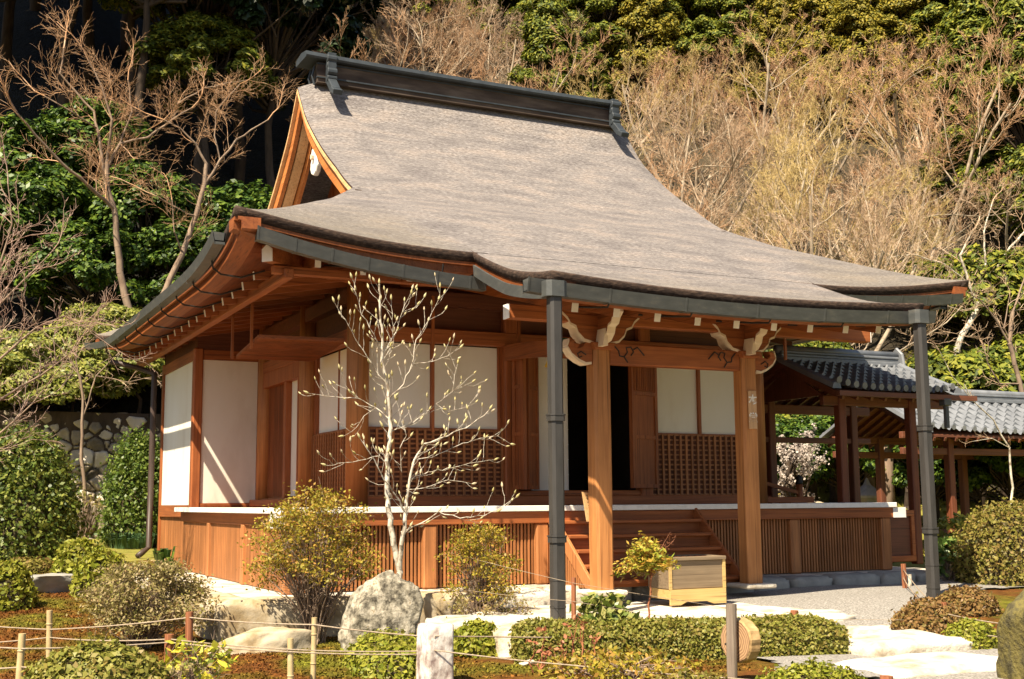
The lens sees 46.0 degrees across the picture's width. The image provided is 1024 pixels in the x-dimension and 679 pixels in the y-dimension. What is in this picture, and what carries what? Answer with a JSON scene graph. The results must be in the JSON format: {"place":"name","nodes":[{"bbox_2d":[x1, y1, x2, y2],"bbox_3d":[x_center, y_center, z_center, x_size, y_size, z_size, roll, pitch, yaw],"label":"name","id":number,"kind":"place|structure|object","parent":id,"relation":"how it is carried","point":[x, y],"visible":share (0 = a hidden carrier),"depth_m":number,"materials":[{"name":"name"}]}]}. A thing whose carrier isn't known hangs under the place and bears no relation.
{"place":"outdoors","nodes":[
{"label":"outdoors","id":0,"kind":"place"},
{"bbox_2d":[0,0,1023,678],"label":"ground","id":1,"kind":"structure","parent":0,"point":[30,34],"depth_m":52.66,"materials":[{"name":"plant"}]},
{"bbox_2d":[0,558,39,611],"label":"clipped bush","id":2,"kind":"object","parent":1,"relation":"on","point":[18,590],"visible":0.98,"depth_m":15.32,"materials":[{"name":"green plant"}]},
{"bbox_2d":[0,200,66,299],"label":"evergreen tree","id":3,"kind":"object","parent":1,"relation":"on","point":[12,264],"visible":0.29,"depth_m":30.91,"materials":[{"name":"green plant"}]},
{"bbox_2d":[0,326,95,410],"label":"yellow green shrub","id":4,"kind":"object","parent":1,"relation":"on","point":[36,337],"visible":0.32,"depth_m":27.35,"materials":[{"name":"green plant"}]},
{"bbox_2d":[0,420,98,560],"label":"round evergreen","id":5,"kind":"object","parent":1,"relation":"on","point":[38,498],"visible":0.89,"depth_m":21.57,"materials":[{"name":"green plant"}]},
{"bbox_2d":[0,362,99,410],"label":"yellow green shrub","id":6,"kind":"object","parent":1,"relation":"on","point":[56,399],"visible":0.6,"depth_m":26.73,"materials":[{"name":"green plant"}]},
{"bbox_2d":[0,162,109,334],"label":"evergreen tree","id":7,"kind":"object","parent":1,"relation":"on","point":[41,187],"visible":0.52,"depth_m":30.89,"materials":[{"name":"green plant"}]},
{"bbox_2d":[0,112,117,195],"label":"evergreen tree","id":8,"kind":"object","parent":1,"relation":"on","point":[14,137],"visible":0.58,"depth_m":33.87,"materials":[{"name":"green plant"}]},
{"bbox_2d":[10,349,145,411],"bbox_3d":[-10.151,1.252,28.112,3.238,2.103,2.756,3,-9,-26],"label":"yellow green shrub","id":9,"kind":"object","parent":1,"relation":"on","point":[117,390],"visible":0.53,"depth_m":27.66,"materials":[{"name":"green plant"}]},
{"bbox_2d":[0,125,158,468],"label":"bare tree","id":10,"kind":"object","parent":1,"relation":"on","point":[7,297],"visible":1,"depth_m":17.85,"materials":[{"name":"brown plant"}]},
{"bbox_2d":[0,410,160,538],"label":"stone retaining wall","id":11,"kind":"structure","parent":1,"relation":"on","point":[102,431],"depth_m":27.59,"materials":[{"name":"grey stone"}]},
{"bbox_2d":[13,217,165,311],"bbox_3d":[-10.677,-0.953,30.697,3.655,4.252,3.664,-1,-8,1],"label":"evergreen tree","id":12,"kind":"object","parent":1,"relation":"on","point":[90,273],"visible":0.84,"depth_m":30.03,"materials":[{"name":"green plant"}]},
{"bbox_2d":[37,94,154,187],"bbox_3d":[-12.641,-4.592,35.973,3.734,5.183,3.847,1,-8,-14],"label":"evergreen tree","id":13,"kind":"object","parent":1,"relation":"on","point":[64,115],"visible":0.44,"depth_m":35.17,"materials":[{"name":"green plant"}]},
{"bbox_2d":[20,631,172,678],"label":"clipped bush","id":14,"kind":"object","parent":1,"relation":"on","point":[96,659],"visible":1,"depth_m":9.24,"materials":[{"name":"green plant"}]},
{"bbox_2d":[68,544,131,598],"bbox_3d":[-5.697,3.256,16.764,0.880,0.813,0.829,3,-9,-26],"label":"clipped bush","id":15,"kind":"object","parent":1,"relation":"on","point":[97,557],"visible":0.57,"depth_m":16.54,"materials":[{"name":"green plant"}]},
{"bbox_2d":[0,0,214,308],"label":"maple tree","id":16,"kind":"object","parent":1,"relation":"on","point":[109,201],"visible":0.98,"depth_m":29.15,"materials":[{"name":"brown plant"}]},
{"bbox_2d":[89,422,159,546],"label":"round evergreen","id":17,"kind":"object","parent":1,"relation":"on","point":[124,501],"visible":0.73,"depth_m":25.50,"materials":[{"name":"green plant"}]},
{"bbox_2d":[80,159,203,309],"bbox_3d":[-9.760,-2.061,32.130,3.295,5.386,3.394,-5,-9,32],"label":"evergreen tree","id":18,"kind":"object","parent":1,"relation":"on","point":[130,210],"visible":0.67,"depth_m":31.40,"materials":[{"name":"green plant"}]},
{"bbox_2d":[97,0,187,161],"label":"cedar tree","id":19,"kind":"object","parent":1,"relation":"on","point":[142,7],"visible":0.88,"depth_m":41.73,"materials":[{"name":"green plant"}]},
{"bbox_2d":[66,555,222,647],"bbox_3d":[-3.893,2.813,12.864,1.575,1.009,1.438,3,-9,-26],"label":"leafy shrub","id":20,"kind":"object","parent":1,"relation":"on","point":[129,607],"visible":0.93,"depth_m":12.71,"materials":[{"name":"green plant"}]},
{"bbox_2d":[123,213,227,299],"bbox_3d":[-8.313,-0.953,31.415,4.187,4.580,4.177,5,-9,-33],"label":"evergreen tree","id":21,"kind":"object","parent":1,"relation":"on","point":[164,257],"visible":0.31,"depth_m":30.45,"materials":[{"name":"green plant"}]},
{"bbox_2d":[93,46,304,292],"bbox_3d":[-7.555,-3.846,29.910,2.725,7.890,5.360,-7,-10,41],"label":"maple tree","id":22,"kind":"object","parent":1,"relation":"on","point":[176,265],"visible":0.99,"depth_m":29.70,"materials":[{"name":"brown plant"}]},
{"bbox_2d":[162,630,238,678],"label":"leafy shrub","id":23,"kind":"object","parent":1,"relation":"on","point":[222,662],"visible":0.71,"depth_m":9.94,"materials":[{"name":"yellow plant"}]},
{"bbox_2d":[126,11,281,200],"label":"cedar tree","id":24,"kind":"object","parent":1,"relation":"on","point":[179,47],"visible":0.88,"depth_m":42.09,"materials":[{"name":"green plant"}]},
{"bbox_2d":[177,179,272,267],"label":"evergreen tree","id":25,"kind":"object","parent":1,"relation":"on","point":[228,199],"visible":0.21,"depth_m":32.42,"materials":[{"name":"green plant"}]},
{"bbox_2d":[140,0,310,199],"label":"dark forest tree","id":26,"kind":"object","parent":1,"relation":"on","point":[288,19],"visible":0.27,"depth_m":43.62,"materials":[{"name":"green plant"}]},
{"bbox_2d":[212,596,303,641],"bbox_3d":[-2.825,3.197,13.663,1.127,0.539,0.500,3,-9,-26],"label":"edge stone","id":27,"kind":"object","parent":1,"relation":"on","point":[270,609],"visible":0.44,"depth_m":13.43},
{"bbox_2d":[205,626,310,654],"bbox_3d":[-2.744,3.271,12.719,1.186,0.442,0.858,6,-10,-41],"label":"step stone","id":28,"kind":"object","parent":1,"relation":"on","point":[272,637],"visible":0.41,"depth_m":12.49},
{"bbox_2d":[171,0,373,191],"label":"dark forest tree","id":29,"kind":"object","parent":1,"relation":"on","point":[253,14],"visible":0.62,"depth_m":44.34,"materials":[{"name":"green plant"}]},
{"bbox_2d":[236,479,391,644],"bbox_3d":[-2.170,2.447,13.336,1.643,1.857,1.549,3,-9,-26],"label":"leafy shrub","id":30,"kind":"object","parent":1,"relation":"on","point":[311,599],"visible":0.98,"depth_m":13.16,"materials":[{"name":"yellow plant"}]},
{"bbox_2d":[339,626,416,666],"bbox_3d":[-1.198,3.001,11.523,0.874,0.509,0.959,-6,-10,37],"label":"clipped bush","id":31,"kind":"object","parent":1,"relation":"on","point":[369,640],"visible":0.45,"depth_m":11.38,"materials":[{"name":"green plant"}]},
{"bbox_2d":[338,570,423,650],"bbox_3d":[-1.371,2.990,12.493,0.861,1.194,0.680,4,-9,-29],"label":"boulder","id":32,"kind":"object","parent":1,"relation":"on","point":[392,600],"visible":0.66,"depth_m":12.35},
{"bbox_2d":[0,559,770,678],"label":"moss tufts","id":33,"kind":"object","parent":1,"relation":"on","point":[299,657],"visible":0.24,"depth_m":12.04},
{"bbox_2d":[345,642,454,678],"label":"clipped bush","id":34,"kind":"object","parent":1,"relation":"on","point":[386,666],"visible":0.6,"depth_m":10.68,"materials":[{"name":"green plant"}]},
{"bbox_2d":[299,271,519,577],"bbox_3d":[-1.139,1.321,13.925,2.551,4.250,0.808,3,-8,-22],"label":"magnolia tree","id":35,"kind":"object","parent":1,"relation":"on","point":[398,557],"visible":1,"depth_m":13.91,"materials":[{"name":"white plant"}]},
{"bbox_2d":[352,0,488,75],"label":"bare tree","id":36,"kind":"object","parent":1,"relation":"on","point":[421,39],"visible":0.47,"depth_m":51.61,"materials":[{"name":"brown plant"}]},
{"bbox_2d":[362,0,490,76],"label":"bare tree","id":37,"kind":"object","parent":1,"relation":"on","point":[440,46],"visible":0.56,"depth_m":56.12,"materials":[{"name":"brown plant"}]},
{"bbox_2d":[416,622,453,678],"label":"granite post","id":38,"kind":"object","parent":1,"relation":"on","point":[432,663],"visible":0.98,"depth_m":10.24,"materials":[{"name":"stone"}]},
{"bbox_2d":[407,0,503,70],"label":"cedar tree","id":39,"kind":"object","parent":1,"relation":"on","point":[428,8],"visible":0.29,"depth_m":72.29,"materials":[{"name":"green plant"}]},
{"bbox_2d":[453,617,499,657],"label":"clipped bush","id":40,"kind":"object","parent":1,"relation":"on","point":[482,646],"visible":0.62,"depth_m":12.16,"materials":[{"name":"green plant"}]},
{"bbox_2d":[432,519,524,612],"bbox_3d":[-0.356,2.772,13.978,1.154,1.372,1.212,3,-9,-26],"label":"leafy shrub","id":41,"kind":"object","parent":1,"relation":"on","point":[483,572],"visible":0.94,"depth_m":13.89,"materials":[{"name":"yellow plant"}]},
{"bbox_2d":[423,0,566,85],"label":"bare tree","id":42,"kind":"object","parent":1,"relation":"on","point":[490,13],"visible":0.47,"depth_m":60.97,"materials":[{"name":"brown plant"}]},
{"bbox_2d":[506,0,587,95],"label":"cedar tree","id":43,"kind":"object","parent":1,"relation":"on","point":[539,35],"visible":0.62,"depth_m":56.62,"materials":[{"name":"green plant"}]},
{"bbox_2d":[176,566,925,598],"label":"stone platform","id":44,"kind":"structure","parent":1,"relation":"on","point":[234,588],"depth_m":15.84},
{"bbox_2d":[84,50,968,618],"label":"temple hall","id":45,"kind":"structure","parent":44,"relation":"on","point":[616,318],"depth_m":17.54,"materials":[{"name":"brown wood"}]},
{"bbox_2d":[267,384,283,497],"bbox_3d":[-3.911,1.712,20.191,0.055,1.880,1.300,3,-9,-26],"label":"slatted door","id":46,"kind":"structure","parent":45,"relation":"in","point":[276,394],"depth_m":20.25,"materials":[{"name":"brown wood"}]},
{"bbox_2d":[512,359,526,489],"bbox_3d":[0.105,1.160,17.364,0.068,1.988,0.233,7,-11,-44],"label":"door leaf","id":47,"kind":"structure","parent":45,"relation":"in","point":[519,409],"depth_m":17.32,"materials":[{"name":"brown wood"}]},
{"bbox_2d":[526,358,539,489],"bbox_3d":[0.289,1.186,17.565,0.068,1.988,0.399,-4,-8,22],"label":"door leaf","id":48,"kind":"structure","parent":45,"relation":"in","point":[532,377],"depth_m":17.55,"materials":[{"name":"brown wood"}]},
{"bbox_2d":[628,366,659,487],"bbox_3d":[2.014,1.299,18.423,0.584,1.928,0.068,7,-10,-42],"label":"door leaf","id":49,"kind":"structure","parent":45,"relation":"in","point":[643,405],"depth_m":18.36,"materials":[{"name":"brown wood"}]},
{"bbox_2d":[763,345,976,563],"bbox_3d":[5.863,1.958,21.000,3.000,3.806,3.080,3,-9,-26],"label":"covered corridor","id":50,"kind":"object","parent":44,"relation":"on","point":[841,386],"visible":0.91,"depth_m":20.56,"materials":[{"name":"wood"}]},
{"bbox_2d":[890,510,916,561],"bbox_3d":[6.150,3.257,19.966,1.340,0.850,0.090,3,-9,-26],"label":"board screen","id":51,"kind":"object","parent":50,"relation":"attached to","point":[903,542],"visible":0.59,"depth_m":20.14,"materials":[{"name":"brown wood"}]},
{"bbox_2d":[538,11,629,128],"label":"cedar tree","id":52,"kind":"object","parent":1,"relation":"on","point":[589,40],"visible":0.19,"depth_m":57.60,"materials":[{"name":"green plant"}]},
{"bbox_2d":[569,591,639,625],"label":"leafy shrub","id":53,"kind":"object","parent":1,"relation":"on","point":[612,600],"visible":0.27,"depth_m":12.02,"materials":[{"name":"green plant"}]},
{"bbox_2d":[567,0,653,90],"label":"cedar tree","id":54,"kind":"object","parent":1,"relation":"on","point":[602,12],"visible":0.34,"depth_m":66.48,"materials":[{"name":"green plant"}]},
{"bbox_2d":[537,644,708,678],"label":"leafy shrub","id":55,"kind":"object","parent":1,"relation":"on","point":[613,663],"visible":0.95,"depth_m":10.34,"materials":[{"name":"yellow plant"}]},
{"bbox_2d":[610,530,681,618],"bbox_3d":[1.325,2.472,12.033,0.718,1.129,0.596,1,-8,-8],"label":"nandina","id":56,"kind":"object","parent":1,"relation":"on","point":[645,559],"visible":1,"depth_m":12.00,"materials":[{"name":"yellow plant"}]},
{"bbox_2d":[601,0,694,117],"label":"cedar tree","id":57,"kind":"object","parent":1,"relation":"on","point":[640,17],"visible":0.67,"depth_m":65.74,"materials":[{"name":"green plant"}]},
{"bbox_2d":[608,46,731,147],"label":"bare tree","id":58,"kind":"object","parent":1,"relation":"on","point":[666,71],"visible":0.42,"depth_m":61.47,"materials":[{"name":"brown plant"}]},
{"bbox_2d":[613,31,732,189],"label":"bare tree","id":59,"kind":"object","parent":1,"relation":"on","point":[691,117],"visible":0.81,"depth_m":56.75,"materials":[{"name":"brown plant"}]},
{"bbox_2d":[507,612,852,665],"bbox_3d":[1.631,2.964,11.905,3.340,0.513,0.969,0,-8,-4],"label":"clipped hedge","id":60,"kind":"object","parent":1,"relation":"on","point":[783,634],"visible":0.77,"depth_m":11.54,"materials":[{"name":"green plant"}]},
{"bbox_2d":[654,0,746,100],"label":"cedar tree","id":61,"kind":"object","parent":1,"relation":"on","point":[689,24],"visible":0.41,"depth_m":66.61,"materials":[{"name":"green plant"}]},
{"bbox_2d":[620,58,813,230],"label":"bare tree","id":62,"kind":"object","parent":1,"relation":"on","point":[705,185],"visible":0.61,"depth_m":48.17,"materials":[{"name":"brown plant"}]},
{"bbox_2d":[675,0,782,109],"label":"cedar tree","id":63,"kind":"object","parent":1,"relation":"on","point":[729,7],"visible":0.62,"depth_m":66.31,"materials":[{"name":"green plant"}]},
{"bbox_2d":[726,603,737,677],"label":"fence stake","id":64,"kind":"object","parent":1,"relation":"on","point":[731,634],"visible":0.98,"depth_m":10.08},
{"bbox_2d":[721,617,760,662],"bbox_3d":[1.894,2.545,10.186,0.242,0.379,0.375,5,-9,-33],"label":"wooden disc","id":65,"kind":"object","parent":64,"relation":"hanging from","point":[748,642],"visible":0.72,"depth_m":10.10,"materials":[{"name":"brown wood"}]},
{"bbox_2d":[637,61,831,231],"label":"bare tree","id":66,"kind":"object","parent":1,"relation":"on","point":[739,150],"visible":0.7,"depth_m":48.21,"materials":[{"name":"brown plant"}]},
{"bbox_2d":[723,0,817,117],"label":"cedar tree","id":67,"kind":"object","parent":1,"relation":"on","point":[771,10],"visible":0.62,"depth_m":65.86,"materials":[{"name":"green plant"}]},
{"bbox_2d":[716,103,843,248],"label":"bare tree","id":68,"kind":"object","parent":1,"relation":"on","point":[772,179],"visible":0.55,"depth_m":47.50,"materials":[{"name":"brown plant"}]},
{"bbox_2d":[715,0,862,208],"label":"bare tree","id":69,"kind":"object","parent":1,"relation":"on","point":[767,91],"visible":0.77,"depth_m":55.33,"materials":[{"name":"brown plant"}]},
{"bbox_2d":[731,71,869,252],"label":"bare tree","id":70,"kind":"object","parent":1,"relation":"on","point":[827,188],"visible":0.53,"depth_m":49.51,"materials":[{"name":"brown plant"}]},
{"bbox_2d":[776,423,829,498],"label":"plum tree","id":71,"kind":"object","parent":1,"relation":"on","point":[804,456],"visible":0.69,"depth_m":28.22,"materials":[{"name":"white plant"}]},
{"bbox_2d":[676,168,932,270],"bbox_3d":[7.636,-1.704,38.989,7.752,8.404,9.338,2,-8,-18],"label":"bare tree","id":72,"kind":"object","parent":1,"relation":"on","point":[746,226],"visible":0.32,"depth_m":38.77,"materials":[{"name":"brown plant"}]},
{"bbox_2d":[775,414,835,496],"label":"evergreen tree","id":73,"kind":"object","parent":1,"relation":"on","point":[787,427],"visible":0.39,"depth_m":29.83,"materials":[{"name":"green plant"}]},
{"bbox_2d":[755,655,867,678],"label":"clipped bush","id":74,"kind":"object","parent":1,"relation":"on","point":[812,669],"visible":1,"depth_m":8.82,"materials":[{"name":"green plant"}]},
{"bbox_2d":[771,0,862,120],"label":"cedar tree","id":75,"kind":"object","parent":1,"relation":"on","point":[821,8],"visible":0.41,"depth_m":65.61,"materials":[{"name":"green plant"}]},
{"bbox_2d":[712,5,922,151],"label":"bare tree","id":76,"kind":"object","parent":1,"relation":"on","point":[788,70],"visible":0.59,"depth_m":62.00,"materials":[{"name":"brown plant"}]},
{"bbox_2d":[724,30,945,181],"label":"bare tree","id":77,"kind":"object","parent":1,"relation":"on","point":[838,122],"visible":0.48,"depth_m":57.76,"materials":[{"name":"brown plant"}]},
{"bbox_2d":[750,113,957,343],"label":"bare tree","id":78,"kind":"object","parent":1,"relation":"on","point":[854,225],"visible":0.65,"depth_m":43.37,"materials":[{"name":"brown plant"}]},
{"bbox_2d":[809,0,918,133],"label":"cedar tree","id":79,"kind":"object","parent":1,"relation":"on","point":[857,19],"visible":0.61,"depth_m":63.63,"materials":[{"name":"green plant"}]},
{"bbox_2d":[779,139,970,267],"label":"bare tree","id":80,"kind":"object","parent":1,"relation":"on","point":[843,218],"visible":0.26,"depth_m":49.65,"materials":[{"name":"brown plant"}]},
{"bbox_2d":[738,128,1023,333],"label":"bare tree","id":81,"kind":"object","parent":1,"relation":"on","point":[896,205],"visible":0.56,"depth_m":48.13,"materials":[{"name":"brown plant"}]},
{"bbox_2d":[763,117,1002,353],"bbox_3d":[12.107,-1.529,39.387,9.662,10.712,8.020,0,-8,-4],"label":"bare tree","id":82,"kind":"object","parent":1,"relation":"on","point":[878,261],"visible":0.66,"depth_m":38.59,"materials":[{"name":"brown plant"}]},
{"bbox_2d":[840,51,958,185],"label":"bare tree","id":83,"kind":"object","parent":1,"relation":"on","point":[876,135],"visible":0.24,"depth_m":59.23,"materials":[{"name":"brown plant"}]},
{"bbox_2d":[868,0,948,127],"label":"cedar tree","id":84,"kind":"object","parent":1,"relation":"on","point":[903,11],"visible":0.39,"depth_m":63.35,"materials":[{"name":"green plant"}]},
{"bbox_2d":[847,629,973,656],"bbox_3d":[3.826,3.170,12.013,1.507,0.454,0.889,3,-9,-26],"label":"stepping stone","id":85,"kind":"object","parent":1,"relation":"on","point":[889,643],"visible":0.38,"depth_m":11.72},
{"bbox_2d":[807,0,1023,257],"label":"bare tree","id":86,"kind":"object","parent":1,"relation":"on","point":[980,124],"visible":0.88,"depth_m":50.12,"materials":[{"name":"brown plant"}]},
{"bbox_2d":[819,389,1023,533],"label":"covered corridor","id":87,"kind":"object","parent":1,"relation":"on","point":[880,427],"visible":0.66,"depth_m":26.15,"materials":[{"name":"grey tile"}]},
{"bbox_2d":[886,591,964,634],"bbox_3d":[4.434,2.994,12.858,0.886,0.602,0.784,3,-9,-26],"label":"clipped bush","id":88,"kind":"object","parent":1,"relation":"on","point":[931,615],"visible":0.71,"depth_m":12.69,"materials":[{"name":"brown plant"}]},
{"bbox_2d":[855,170,1023,352],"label":"bare tree","id":89,"kind":"object","parent":1,"relation":"on","point":[973,315],"visible":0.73,"depth_m":42.67,"materials":[{"name":"brown plant"}]},
{"bbox_2d":[906,345,1023,389],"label":"evergreen","id":90,"kind":"object","parent":1,"relation":"on","point":[967,370],"visible":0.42,"depth_m":37.17,"materials":[{"name":"green plant"}]},
{"bbox_2d":[909,243,1023,346],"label":"evergreen","id":91,"kind":"object","parent":1,"relation":"on","point":[1015,275],"visible":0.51,"depth_m":43.23,"materials":[{"name":"green plant"}]},
{"bbox_2d":[912,0,1023,230],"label":"cedar tree","id":92,"kind":"object","parent":1,"relation":"on","point":[968,18],"visible":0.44,"depth_m":54.29,"materials":[{"name":"green plant"}]},
{"bbox_2d":[940,617,997,649],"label":"clipped bush","id":93,"kind":"object","parent":1,"relation":"on","point":[975,631],"visible":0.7,"depth_m":12.02,"materials":[{"name":"green plant"}]},
{"bbox_2d":[937,584,1003,617],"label":"clipped bush","id":94,"kind":"object","parent":1,"relation":"on","point":[972,601],"visible":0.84,"depth_m":14.23,"materials":[{"name":"brown plant"}]},
{"bbox_2d":[917,158,1023,250],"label":"bare tree","id":95,"kind":"object","parent":1,"relation":"on","point":[1007,236],"visible":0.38,"depth_m":49.99,"materials":[{"name":"brown plant"}]},
{"bbox_2d":[939,496,1023,588],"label":"azalea bush","id":96,"kind":"object","parent":1,"relation":"on","point":[990,550],"visible":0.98,"depth_m":17.22,"materials":[{"name":"green plant"}]},
{"bbox_2d":[948,268,1023,391],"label":"bare tree","id":97,"kind":"object","parent":1,"relation":"on","point":[1012,349],"visible":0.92,"depth_m":30.34,"materials":[{"name":"brown plant"}]},
{"bbox_2d":[951,333,1023,391],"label":"evergreen","id":98,"kind":"object","parent":1,"relation":"on","point":[999,351],"visible":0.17,"depth_m":37.63,"materials":[{"name":"green plant"}]},
{"bbox_2d":[955,0,1023,235],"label":"cedar tree","id":99,"kind":"object","parent":1,"relation":"on","point":[1008,8],"visible":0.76,"depth_m":51.44,"materials":[{"name":"green plant"}]},
{"bbox_2d":[955,440,1023,503],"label":"evergreen tree","id":100,"kind":"object","parent":1,"relation":"on","point":[1000,465],"visible":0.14,"depth_m":28.05,"materials":[{"name":"green plant"}]},
{"bbox_2d":[996,590,1023,678],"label":"mossy rock","id":101,"kind":"object","parent":1,"relation":"on","point":[1010,647],"visible":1,"depth_m":9.90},
{"bbox_2d":[464,599,840,620],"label":"paving","id":102,"kind":"structure","parent":0,"point":[662,607],"depth_m":14.13,"materials":[{"name":"stone"}]},
{"bbox_2d":[648,554,725,605],"bbox_3d":[2.147,2.963,14.913,0.840,0.570,0.560,3,-9,-26],"label":"offering box","id":103,"kind":"object","parent":102,"relation":"on","point":[699,577],"visible":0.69,"depth_m":14.70,"materials":[{"name":"brown wood"}]},
{"bbox_2d":[726,579,1023,678],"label":"gravel path","id":104,"kind":"structure","parent":0,"point":[877,603],"depth_m":14.64,"materials":[{"name":"gravel"}]},
{"bbox_2d":[834,650,997,678],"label":"stepping stone","id":105,"kind":"object","parent":104,"relation":"on","point":[910,665],"visible":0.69,"depth_m":10.60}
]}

